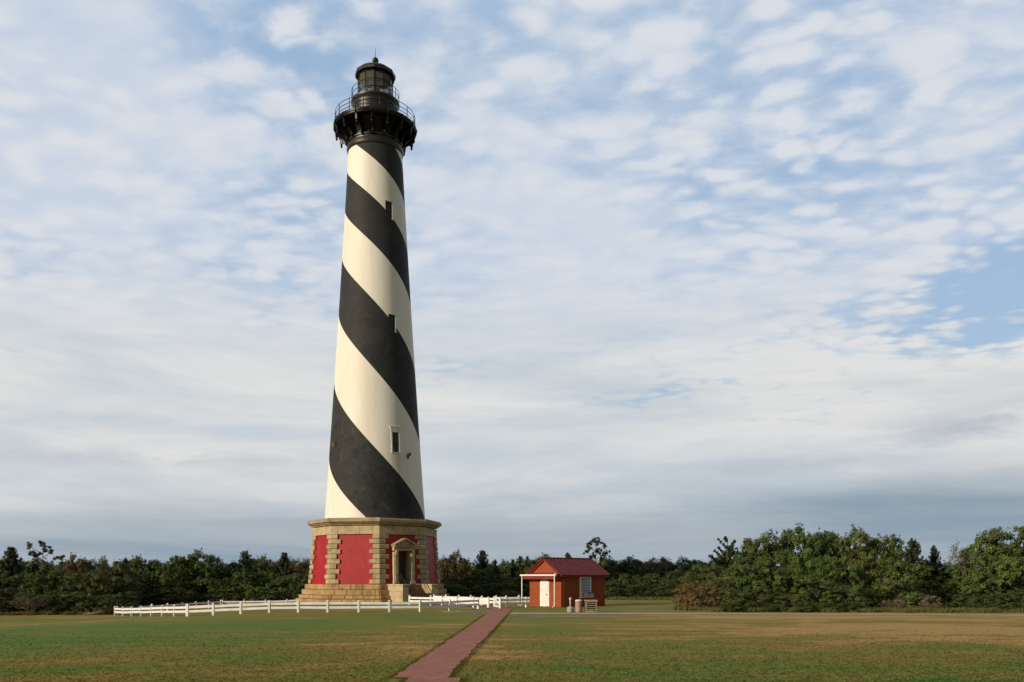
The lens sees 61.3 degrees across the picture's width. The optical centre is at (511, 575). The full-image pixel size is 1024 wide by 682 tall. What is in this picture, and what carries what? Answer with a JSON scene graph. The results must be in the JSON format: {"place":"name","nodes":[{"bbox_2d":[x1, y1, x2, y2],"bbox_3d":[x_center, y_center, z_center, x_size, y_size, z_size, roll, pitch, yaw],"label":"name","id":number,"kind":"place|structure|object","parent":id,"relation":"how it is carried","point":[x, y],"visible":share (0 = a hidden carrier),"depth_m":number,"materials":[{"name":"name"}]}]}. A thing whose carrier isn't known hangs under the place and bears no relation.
{"place":"outdoors","nodes":[
{"label":"outdoors","id":0,"kind":"place"},
{"bbox_2d":[406,678,459,681],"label":"brick path","id":1,"kind":"structure","parent":0,"point":[431,680],"depth_m":19.62,"materials":[{"name":"red brick"}]},
{"bbox_2d":[394,604,512,677],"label":"brick path","id":2,"kind":"structure","parent":0,"point":[445,659],"depth_m":27.51,"materials":[{"name":"red brick"}]},
{"bbox_2d":[0,577,1023,681],"bbox_3d":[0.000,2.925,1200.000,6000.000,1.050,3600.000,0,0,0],"label":"ground","id":3,"kind":"structure","parent":0,"point":[383,620],"depth_m":32.09,"materials":[{"name":"green plant"}]},
{"bbox_2d":[0,587,22,612],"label":"bush","id":4,"kind":"object","parent":3,"relation":"on","point":[4,594],"visible":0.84,"depth_m":77.42,"materials":[{"name":"green plant"}]},
{"bbox_2d":[0,546,25,580],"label":"cedar tree","id":5,"kind":"object","parent":3,"relation":"on","point":[10,567],"visible":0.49,"depth_m":92.71,"materials":[{"name":"green plant"}]},
{"bbox_2d":[0,572,32,610],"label":"oak tree","id":6,"kind":"object","parent":3,"relation":"on","point":[4,584],"visible":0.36,"depth_m":83.43,"materials":[{"name":"green plant"}]},
{"bbox_2d":[0,591,46,611],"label":"bush","id":7,"kind":"object","parent":3,"relation":"on","point":[27,596],"visible":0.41,"depth_m":78.65,"materials":[{"name":"green plant"}]},
{"bbox_2d":[3,557,46,581],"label":"oak tree","id":8,"kind":"object","parent":3,"relation":"on","point":[31,566],"visible":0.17,"depth_m":97.40,"materials":[{"name":"green plant"}]},
{"bbox_2d":[9,593,48,614],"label":"bare shrub","id":9,"kind":"object","parent":3,"relation":"on","point":[27,601],"visible":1,"depth_m":76.40,"materials":[{"name":"brown plant"}]},
{"bbox_2d":[16,591,60,612],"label":"bush","id":10,"kind":"object","parent":3,"relation":"on","point":[51,604],"visible":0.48,"depth_m":78.75,"materials":[{"name":"green plant"}]},
{"bbox_2d":[17,567,63,600],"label":"oak tree","id":11,"kind":"object","parent":3,"relation":"on","point":[38,577],"visible":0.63,"depth_m":82.54,"materials":[{"name":"green plant"}]},
{"bbox_2d":[26,540,64,573],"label":"pine tree","id":12,"kind":"object","parent":3,"relation":"on","point":[44,549],"visible":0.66,"depth_m":97.56,"materials":[{"name":"green plant"}]},
{"bbox_2d":[36,569,87,610],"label":"oak tree","id":13,"kind":"object","parent":3,"relation":"on","point":[60,574],"visible":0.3,"depth_m":83.31,"materials":[{"name":"green plant"}]},
{"bbox_2d":[40,590,84,612],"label":"bush","id":14,"kind":"object","parent":3,"relation":"on","point":[57,602],"visible":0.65,"depth_m":78.06,"materials":[{"name":"green plant"}]},
{"bbox_2d":[59,552,94,593],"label":"oak tree","id":15,"kind":"object","parent":3,"relation":"on","point":[79,563],"visible":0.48,"depth_m":91.27,"materials":[{"name":"green plant"}]},
{"bbox_2d":[59,591,100,612],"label":"bush","id":16,"kind":"object","parent":3,"relation":"on","point":[82,606],"visible":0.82,"depth_m":77.85,"materials":[{"name":"green plant"}]},
{"bbox_2d":[57,568,111,602],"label":"oak tree","id":17,"kind":"object","parent":3,"relation":"on","point":[80,585],"visible":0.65,"depth_m":81.54,"materials":[{"name":"green plant"}]},
{"bbox_2d":[90,555,110,595],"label":"autumn tree","id":18,"kind":"object","parent":3,"relation":"on","point":[105,563],"visible":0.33,"depth_m":94.18,"materials":[{"name":"green plant"}]},
{"bbox_2d":[79,570,132,607],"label":"oak tree","id":19,"kind":"object","parent":3,"relation":"on","point":[115,581],"visible":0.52,"depth_m":82.23,"materials":[{"name":"green plant"}]},
{"bbox_2d":[96,561,137,592],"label":"oak tree","id":20,"kind":"object","parent":3,"relation":"on","point":[115,571],"visible":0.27,"depth_m":97.50,"materials":[{"name":"green plant"}]},
{"bbox_2d":[95,591,140,614],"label":"bush","id":21,"kind":"object","parent":3,"relation":"on","point":[109,606],"visible":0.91,"depth_m":76.98,"materials":[{"name":"green plant"}]},
{"bbox_2d":[104,575,144,610],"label":"oak tree","id":22,"kind":"object","parent":3,"relation":"on","point":[124,589],"visible":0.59,"depth_m":84.22,"materials":[{"name":"green plant"}]},
{"bbox_2d":[129,553,161,592],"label":"oak tree","id":23,"kind":"object","parent":3,"relation":"on","point":[142,569],"visible":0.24,"depth_m":110.07,"materials":[{"name":"green plant"}]},
{"bbox_2d":[114,604,185,615],"bbox_3d":[-27.908,2.791,65.861,0.158,1.917,22.659,0,0,-36],"label":"fence","id":24,"kind":"object","parent":3,"relation":"on","point":[174,608],"visible":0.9,"depth_m":64.43,"materials":[{"name":"white wood"}]},
{"bbox_2d":[136,592,163,605],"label":"bush","id":25,"kind":"object","parent":3,"relation":"on","point":[152,599],"visible":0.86,"depth_m":100.74,"materials":[{"name":"green plant"}]},
{"bbox_2d":[138,571,167,604],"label":"oak tree","id":26,"kind":"object","parent":3,"relation":"on","point":[144,577],"visible":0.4,"depth_m":103.80,"materials":[{"name":"green plant"}]},
{"bbox_2d":[116,600,221,615],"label":"fence","id":27,"kind":"object","parent":3,"relation":"on","point":[195,603],"visible":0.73,"depth_m":84.55,"materials":[{"name":"white wood"}]},
{"bbox_2d":[155,585,184,604],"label":"bush","id":28,"kind":"object","parent":3,"relation":"on","point":[172,599],"visible":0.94,"depth_m":99.67,"materials":[{"name":"green plant"}]},
{"bbox_2d":[150,554,197,603],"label":"oak tree","id":29,"kind":"object","parent":3,"relation":"on","point":[162,573],"visible":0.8,"depth_m":103.25,"materials":[{"name":"green plant"}]},
{"bbox_2d":[158,577,194,603],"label":"oak tree","id":30,"kind":"object","parent":3,"relation":"on","point":[177,582],"visible":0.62,"depth_m":101.56,"materials":[{"name":"green plant"}]},
{"bbox_2d":[173,588,203,604],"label":"bush","id":31,"kind":"object","parent":3,"relation":"on","point":[187,598],"visible":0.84,"depth_m":99.70,"materials":[{"name":"green plant"}]},
{"bbox_2d":[177,547,227,600],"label":"oak tree","id":32,"kind":"object","parent":3,"relation":"on","point":[201,568],"visible":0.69,"depth_m":105.29,"materials":[{"name":"green plant"}]},
{"bbox_2d":[188,575,225,599],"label":"oak tree","id":33,"kind":"object","parent":3,"relation":"on","point":[205,581],"visible":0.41,"depth_m":103.82,"materials":[{"name":"green plant"}]},
{"bbox_2d":[207,577,241,603],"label":"oak tree","id":34,"kind":"object","parent":3,"relation":"on","point":[212,588],"visible":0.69,"depth_m":102.22,"materials":[{"name":"green plant"}]},
{"bbox_2d":[217,585,245,603],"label":"bush","id":35,"kind":"object","parent":3,"relation":"on","point":[232,590],"visible":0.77,"depth_m":101.20,"materials":[{"name":"green plant"}]},
{"bbox_2d":[227,567,257,596],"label":"oak tree","id":36,"kind":"object","parent":3,"relation":"on","point":[247,574],"visible":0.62,"depth_m":102.64,"materials":[{"name":"green plant"}]},
{"bbox_2d":[230,550,257,599],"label":"cedar tree","id":37,"kind":"object","parent":3,"relation":"on","point":[244,563],"visible":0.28,"depth_m":105.71,"materials":[{"name":"green plant"}]},
{"bbox_2d":[242,585,272,603],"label":"bush","id":38,"kind":"object","parent":3,"relation":"on","point":[257,598],"visible":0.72,"depth_m":99.78,"materials":[{"name":"green plant"}]},
{"bbox_2d":[245,571,278,602],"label":"oak tree","id":39,"kind":"object","parent":3,"relation":"on","point":[259,582],"visible":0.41,"depth_m":103.80,"materials":[{"name":"green plant"}]},
{"bbox_2d":[257,587,285,602],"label":"bush","id":40,"kind":"object","parent":3,"relation":"on","point":[271,593],"visible":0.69,"depth_m":100.28,"materials":[{"name":"green plant"}]},
{"bbox_2d":[262,571,293,600],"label":"oak tree","id":41,"kind":"object","parent":3,"relation":"on","point":[267,584],"visible":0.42,"depth_m":103.68,"materials":[{"name":"green plant"}]},
{"bbox_2d":[272,552,292,595],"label":"cedar tree","id":42,"kind":"object","parent":3,"relation":"on","point":[283,567],"visible":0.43,"depth_m":107.63,"materials":[{"name":"green plant"}]},
{"bbox_2d":[288,568,309,597],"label":"oak tree","id":43,"kind":"object","parent":3,"relation":"on","point":[297,585],"visible":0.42,"depth_m":102.09,"materials":[{"name":"green plant"}]},
{"bbox_2d":[186,598,479,615],"bbox_3d":[-11.262,2.259,57.902,19.998,1.377,4.001,0,0,-18],"label":"fence","id":44,"kind":"object","parent":3,"relation":"on","point":[327,607],"visible":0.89,"depth_m":56.66,"materials":[{"name":"white wood"}]},
{"bbox_2d":[296,48,449,601],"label":"lighthouse","id":45,"kind":"object","parent":3,"relation":"on","point":[374,534],"visible":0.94,"depth_m":81.71,"materials":[{"name":"paint"}]},
{"bbox_2d":[389,426,400,453],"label":"window","id":46,"kind":"structure","parent":45,"relation":"in","point":[394,436],"depth_m":81.58,"materials":[{"name":"white paint"}]},
{"bbox_2d":[409,595,489,607],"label":"fence","id":47,"kind":"object","parent":3,"relation":"on","point":[456,599],"visible":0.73,"depth_m":67.91,"materials":[{"name":"white wood"}]},
{"bbox_2d":[438,549,471,592],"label":"oak tree","id":48,"kind":"object","parent":3,"relation":"on","point":[464,569],"visible":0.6,"depth_m":99.32,"materials":[{"name":"green plant"}]},
{"bbox_2d":[459,569,493,596],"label":"oak tree","id":49,"kind":"object","parent":3,"relation":"on","point":[469,580],"visible":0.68,"depth_m":97.36,"materials":[{"name":"green plant"}]},
{"bbox_2d":[474,550,492,588],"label":"cedar tree","id":50,"kind":"object","parent":3,"relation":"on","point":[482,563],"visible":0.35,"depth_m":101.68,"materials":[{"name":"green plant"}]},
{"bbox_2d":[470,566,499,596],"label":"oak tree","id":51,"kind":"object","parent":3,"relation":"on","point":[486,571],"visible":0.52,"depth_m":98.06,"materials":[{"name":"green plant"}]},
{"bbox_2d":[472,583,501,597],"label":"bush","id":52,"kind":"object","parent":3,"relation":"on","point":[484,592],"visible":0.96,"depth_m":91.13,"materials":[{"name":"green plant"}]},
{"bbox_2d":[492,580,518,596],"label":"bush","id":53,"kind":"object","parent":3,"relation":"on","point":[508,584],"visible":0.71,"depth_m":92.49,"materials":[{"name":"green plant"}]},
{"bbox_2d":[502,559,537,595],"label":"oak tree","id":54,"kind":"object","parent":3,"relation":"on","point":[520,570],"visible":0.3,"depth_m":104.78,"materials":[{"name":"green plant"}]},
{"bbox_2d":[520,557,609,607],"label":"brick shed","id":55,"kind":"structure","parent":3,"relation":"on","point":[557,582],"depth_m":67.48,"materials":[{"name":"red brick"}]},
{"bbox_2d":[541,580,547,605],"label":"door","id":56,"kind":"structure","parent":55,"relation":"in","point":[544,584],"depth_m":67.45,"materials":[{"name":"white paint"}]},
{"bbox_2d":[579,577,590,597],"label":"window","id":57,"kind":"structure","parent":55,"relation":"in","point":[584,582],"depth_m":67.33,"materials":[{"name":"grey glass"}]},
{"bbox_2d":[583,537,607,564],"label":"pine tree","id":58,"kind":"object","parent":3,"relation":"on","point":[595,541],"visible":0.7,"depth_m":111.83,"materials":[{"name":"green plant"}]},
{"bbox_2d":[602,560,638,579],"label":"oak tree","id":59,"kind":"object","parent":3,"relation":"on","point":[624,564],"visible":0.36,"depth_m":106.56,"materials":[{"name":"green plant"}]},
{"bbox_2d":[614,584,641,597],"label":"bush","id":60,"kind":"object","parent":3,"relation":"on","point":[622,593],"visible":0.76,"depth_m":91.26,"materials":[{"name":"green plant"}]},
{"bbox_2d":[612,573,643,596],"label":"oak tree","id":61,"kind":"object","parent":3,"relation":"on","point":[624,580],"visible":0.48,"depth_m":95.93,"materials":[{"name":"green plant"}]},
{"bbox_2d":[616,555,654,590],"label":"oak tree","id":62,"kind":"object","parent":3,"relation":"on","point":[633,560],"visible":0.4,"depth_m":108.54,"materials":[{"name":"green plant"}]},
{"bbox_2d":[625,583,654,598],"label":"bush","id":63,"kind":"object","parent":3,"relation":"on","point":[643,588],"visible":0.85,"depth_m":90.80,"materials":[{"name":"green plant"}]},
{"bbox_2d":[638,555,672,580],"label":"autumn tree","id":64,"kind":"object","parent":3,"relation":"on","point":[655,566],"visible":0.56,"depth_m":106.54,"materials":[{"name":"green plant"}]},
{"bbox_2d":[643,583,674,597],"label":"bush","id":65,"kind":"object","parent":3,"relation":"on","point":[661,592],"visible":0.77,"depth_m":90.39,"materials":[{"name":"green plant"}]},
{"bbox_2d":[661,569,690,593],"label":"oak tree","id":66,"kind":"object","parent":3,"relation":"on","point":[671,575],"visible":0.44,"depth_m":98.33,"materials":[{"name":"green plant"}]},
{"bbox_2d":[671,582,699,607],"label":"bush","id":67,"kind":"object","parent":3,"relation":"on","point":[684,601],"visible":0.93,"depth_m":60.95,"materials":[{"name":"brown plant"}]},
{"bbox_2d":[687,582,721,607],"bbox_3d":[13.358,1.482,60.449,2.634,2.148,2.636,0,0,-32],"label":"bush","id":68,"kind":"object","parent":3,"relation":"on","point":[702,599],"visible":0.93,"depth_m":60.18,"materials":[{"name":"brown plant"}]},
{"bbox_2d":[682,557,730,596],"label":"oak tree","id":69,"kind":"object","parent":3,"relation":"on","point":[696,571],"visible":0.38,"depth_m":68.92,"materials":[{"name":"green plant"}]},
{"bbox_2d":[700,579,736,607],"bbox_3d":[14.670,1.382,61.452,2.093,2.392,2.760,0,0,-36],"label":"bush","id":70,"kind":"object","parent":3,"relation":"on","point":[718,583],"visible":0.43,"depth_m":61.08,"materials":[{"name":"green plant"}]},
{"bbox_2d":[699,571,746,606],"bbox_3d":[15.830,1.068,64.469,4.160,3.152,4.614,0,0,29],"label":"oak tree","id":71,"kind":"object","parent":3,"relation":"on","point":[729,577],"visible":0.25,"depth_m":63.89,"materials":[{"name":"green plant"}]},
{"bbox_2d":[701,536,752,590],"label":"cedar tree","id":72,"kind":"object","parent":3,"relation":"on","point":[729,548],"visible":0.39,"depth_m":68.69,"materials":[{"name":"green plant"}]},
{"bbox_2d":[718,587,756,609],"bbox_3d":[15.437,1.629,58.802,2.773,1.806,2.775,0,0,-2],"label":"bush","id":73,"kind":"object","parent":3,"relation":"on","point":[729,593],"visible":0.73,"depth_m":58.35,"materials":[{"name":"green plant"}]},
{"bbox_2d":[723,557,774,600],"bbox_3d":[17.416,0.638,63.504,4.044,4.126,4.083,0,0,29],"label":"oak tree","id":74,"kind":"object","parent":3,"relation":"on","point":[746,579],"visible":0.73,"depth_m":62.47,"materials":[{"name":"green plant"}]},
{"bbox_2d":[727,529,790,605],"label":"oak tree","id":75,"kind":"object","parent":3,"relation":"on","point":[750,545],"visible":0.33,"depth_m":67.80,"materials":[{"name":"green plant"}]},
{"bbox_2d":[739,586,787,610],"bbox_3d":[17.039,1.598,58.850,3.479,1.885,2.638,0,0,21],"label":"bush","id":76,"kind":"object","parent":3,"relation":"on","point":[766,590],"visible":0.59,"depth_m":58.61,"materials":[{"name":"green plant"}]},
{"bbox_2d":[747,555,806,606],"bbox_3d":[19.318,0.556,62.938,4.310,4.347,4.273,0,0,16],"label":"oak tree","id":77,"kind":"object","parent":3,"relation":"on","point":[781,579],"visible":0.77,"depth_m":62.11,"materials":[{"name":"green plant"}]},
{"bbox_2d":[765,592,810,607],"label":"bush","id":78,"kind":"object","parent":3,"relation":"on","point":[792,600],"visible":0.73,"depth_m":58.38,"materials":[{"name":"green plant"}]},
{"bbox_2d":[759,528,818,603],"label":"oak tree","id":79,"kind":"object","parent":3,"relation":"on","point":[783,540],"visible":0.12,"depth_m":68.86,"materials":[{"name":"green plant"}]},
{"bbox_2d":[778,522,838,579],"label":"oak tree","id":80,"kind":"object","parent":3,"relation":"on","point":[814,541],"visible":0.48,"depth_m":67.55,"materials":[{"name":"green plant"}]},
{"bbox_2d":[783,555,836,601],"bbox_3d":[21.817,0.558,63.229,3.832,4.274,4.508,0,0,-14],"label":"oak tree","id":81,"kind":"object","parent":3,"relation":"on","point":[819,572],"visible":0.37,"depth_m":62.54,"materials":[{"name":"green plant"}]},
{"bbox_2d":[787,574,850,608],"bbox_3d":[20.958,1.223,59.575,3.405,2.767,4.491,0,0,-17],"label":"bush","id":82,"kind":"object","parent":3,"relation":"on","point":[808,594],"visible":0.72,"depth_m":59.40,"materials":[{"name":"green plant"}]},
{"bbox_2d":[804,556,867,605],"bbox_3d":[23.117,0.621,62.693,4.165,4.209,4.620,0,0,-8],"label":"oak tree","id":83,"kind":"object","parent":3,"relation":"on","point":[832,567],"visible":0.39,"depth_m":61.90,"materials":[{"name":"green plant"}]},
{"bbox_2d":[816,530,859,591],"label":"oak tree","id":84,"kind":"object","parent":3,"relation":"on","point":[832,537],"visible":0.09,"depth_m":69.34,"materials":[{"name":"green plant"}]},
{"bbox_2d":[817,580,875,609],"bbox_3d":[22.957,1.411,59.083,3.546,2.315,3.543,0,0,-31],"label":"bush","id":85,"kind":"object","parent":3,"relation":"on","point":[853,595],"visible":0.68,"depth_m":58.72,"materials":[{"name":"green plant"}]},
{"bbox_2d":[831,552,884,600],"bbox_3d":[25.333,0.468,63.428,4.046,4.526,4.085,0,0,-1],"label":"oak tree","id":86,"kind":"object","parent":3,"relation":"on","point":[864,579],"visible":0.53,"depth_m":62.46,"materials":[{"name":"green plant"}]},
{"bbox_2d":[829,525,893,599],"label":"oak tree","id":87,"kind":"object","parent":3,"relation":"on","point":[861,537],"visible":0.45,"depth_m":67.71,"materials":[{"name":"green plant"}]},
{"bbox_2d":[854,587,880,608],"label":"bush","id":88,"kind":"object","parent":3,"relation":"on","point":[873,598],"visible":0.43,"depth_m":59.69,"materials":[{"name":"green plant"}]},
{"bbox_2d":[846,534,901,605],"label":"oak tree","id":89,"kind":"object","parent":3,"relation":"on","point":[891,542],"visible":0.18,"depth_m":68.63,"materials":[{"name":"green plant"}]},
{"bbox_2d":[863,555,933,608],"bbox_3d":[27.256,0.626,61.184,4.928,4.197,4.442,0,0,19],"label":"oak tree","id":90,"kind":"object","parent":3,"relation":"on","point":[911,575],"visible":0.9,"depth_m":60.48,"materials":[{"name":"green plant"}]},
{"bbox_2d":[878,535,926,579],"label":"oak tree","id":91,"kind":"object","parent":3,"relation":"on","point":[900,552],"visible":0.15,"depth_m":68.84,"materials":[{"name":"green plant"}]},
{"bbox_2d":[897,538,931,604],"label":"cedar tree","id":92,"kind":"object","parent":3,"relation":"on","point":[913,554],"visible":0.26,"depth_m":67.80,"materials":[{"name":"green plant"}]},
{"bbox_2d":[924,545,943,600],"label":"cedar tree","id":93,"kind":"object","parent":3,"relation":"on","point":[933,556],"visible":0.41,"depth_m":69.84,"materials":[{"name":"green plant"}]},
{"bbox_2d":[916,580,953,608],"bbox_3d":[31.139,1.413,63.545,1.964,2.320,2.591,0,0,-34],"label":"bush","id":94,"kind":"object","parent":3,"relation":"on","point":[941,586],"visible":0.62,"depth_m":63.28,"materials":[{"name":"green plant"}]},
{"bbox_2d":[922,563,963,601],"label":"oak tree","id":95,"kind":"object","parent":3,"relation":"on","point":[950,578],"visible":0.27,"depth_m":69.55,"materials":[{"name":"green plant"}]},
{"bbox_2d":[937,576,991,607],"bbox_3d":[33.750,1.294,63.648,3.832,2.606,3.865,0,0,-13],"label":"oak tree","id":96,"kind":"object","parent":3,"relation":"on","point":[957,586],"visible":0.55,"depth_m":63.63,"materials":[{"name":"green plant"}]},
{"bbox_2d":[947,541,986,605],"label":"bare tree","id":97,"kind":"object","parent":3,"relation":"on","point":[955,556],"visible":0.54,"depth_m":68.89,"materials":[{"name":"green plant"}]},
{"bbox_2d":[948,594,990,608],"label":"bush","id":98,"kind":"object","parent":3,"relation":"on","point":[971,600],"visible":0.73,"depth_m":58.52,"materials":[{"name":"green plant"}]},
{"bbox_2d":[960,552,1023,606],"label":"oak tree","id":99,"kind":"object","parent":3,"relation":"on","point":[976,574],"visible":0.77,"depth_m":61.79,"materials":[{"name":"green plant"}]},
{"bbox_2d":[960,534,1023,592],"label":"oak tree","id":100,"kind":"object","parent":3,"relation":"on","point":[973,546],"visible":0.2,"depth_m":69.22,"materials":[{"name":"green plant"}]},
{"bbox_2d":[967,593,1019,609],"bbox_3d":[32.323,1.813,57.947,3.195,1.380,2.422,0,0,40],"label":"bush","id":101,"kind":"object","parent":3,"relation":"on","point":[994,600],"visible":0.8,"depth_m":57.56,"materials":[{"name":"green plant"}]},
{"bbox_2d":[972,525,1023,596],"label":"oak tree","id":102,"kind":"object","parent":3,"relation":"on","point":[994,537],"visible":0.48,"depth_m":67.07,"materials":[{"name":"green plant"}]},
{"bbox_2d":[984,557,1023,606],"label":"oak tree","id":103,"kind":"object","parent":3,"relation":"on","point":[1019,584],"visible":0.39,"depth_m":61.79,"materials":[{"name":"green plant"}]},
{"bbox_2d":[995,587,1023,609],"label":"bush","id":104,"kind":"object","parent":3,"relation":"on","point":[1017,600],"visible":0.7,"depth_m":57.49,"materials":[{"name":"green plant"}]},
{"bbox_2d":[0,595,1023,615],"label":"tall grass","id":105,"kind":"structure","parent":0,"point":[887,609],"depth_m":57.59,"materials":[{"name":"green plant"}]},
{"bbox_2d":[0,0,1023,573],"label":"sky","id":106,"kind":"structure","parent":0,"point":[685,275],"materials":[{"name":"blue"}]},
{"bbox_2d":[511,612,1023,615],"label":"service road","id":107,"kind":"structure","parent":0,"point":[790,613],"depth_m":54.71,"materials":[{"name":"grey asphalt"}]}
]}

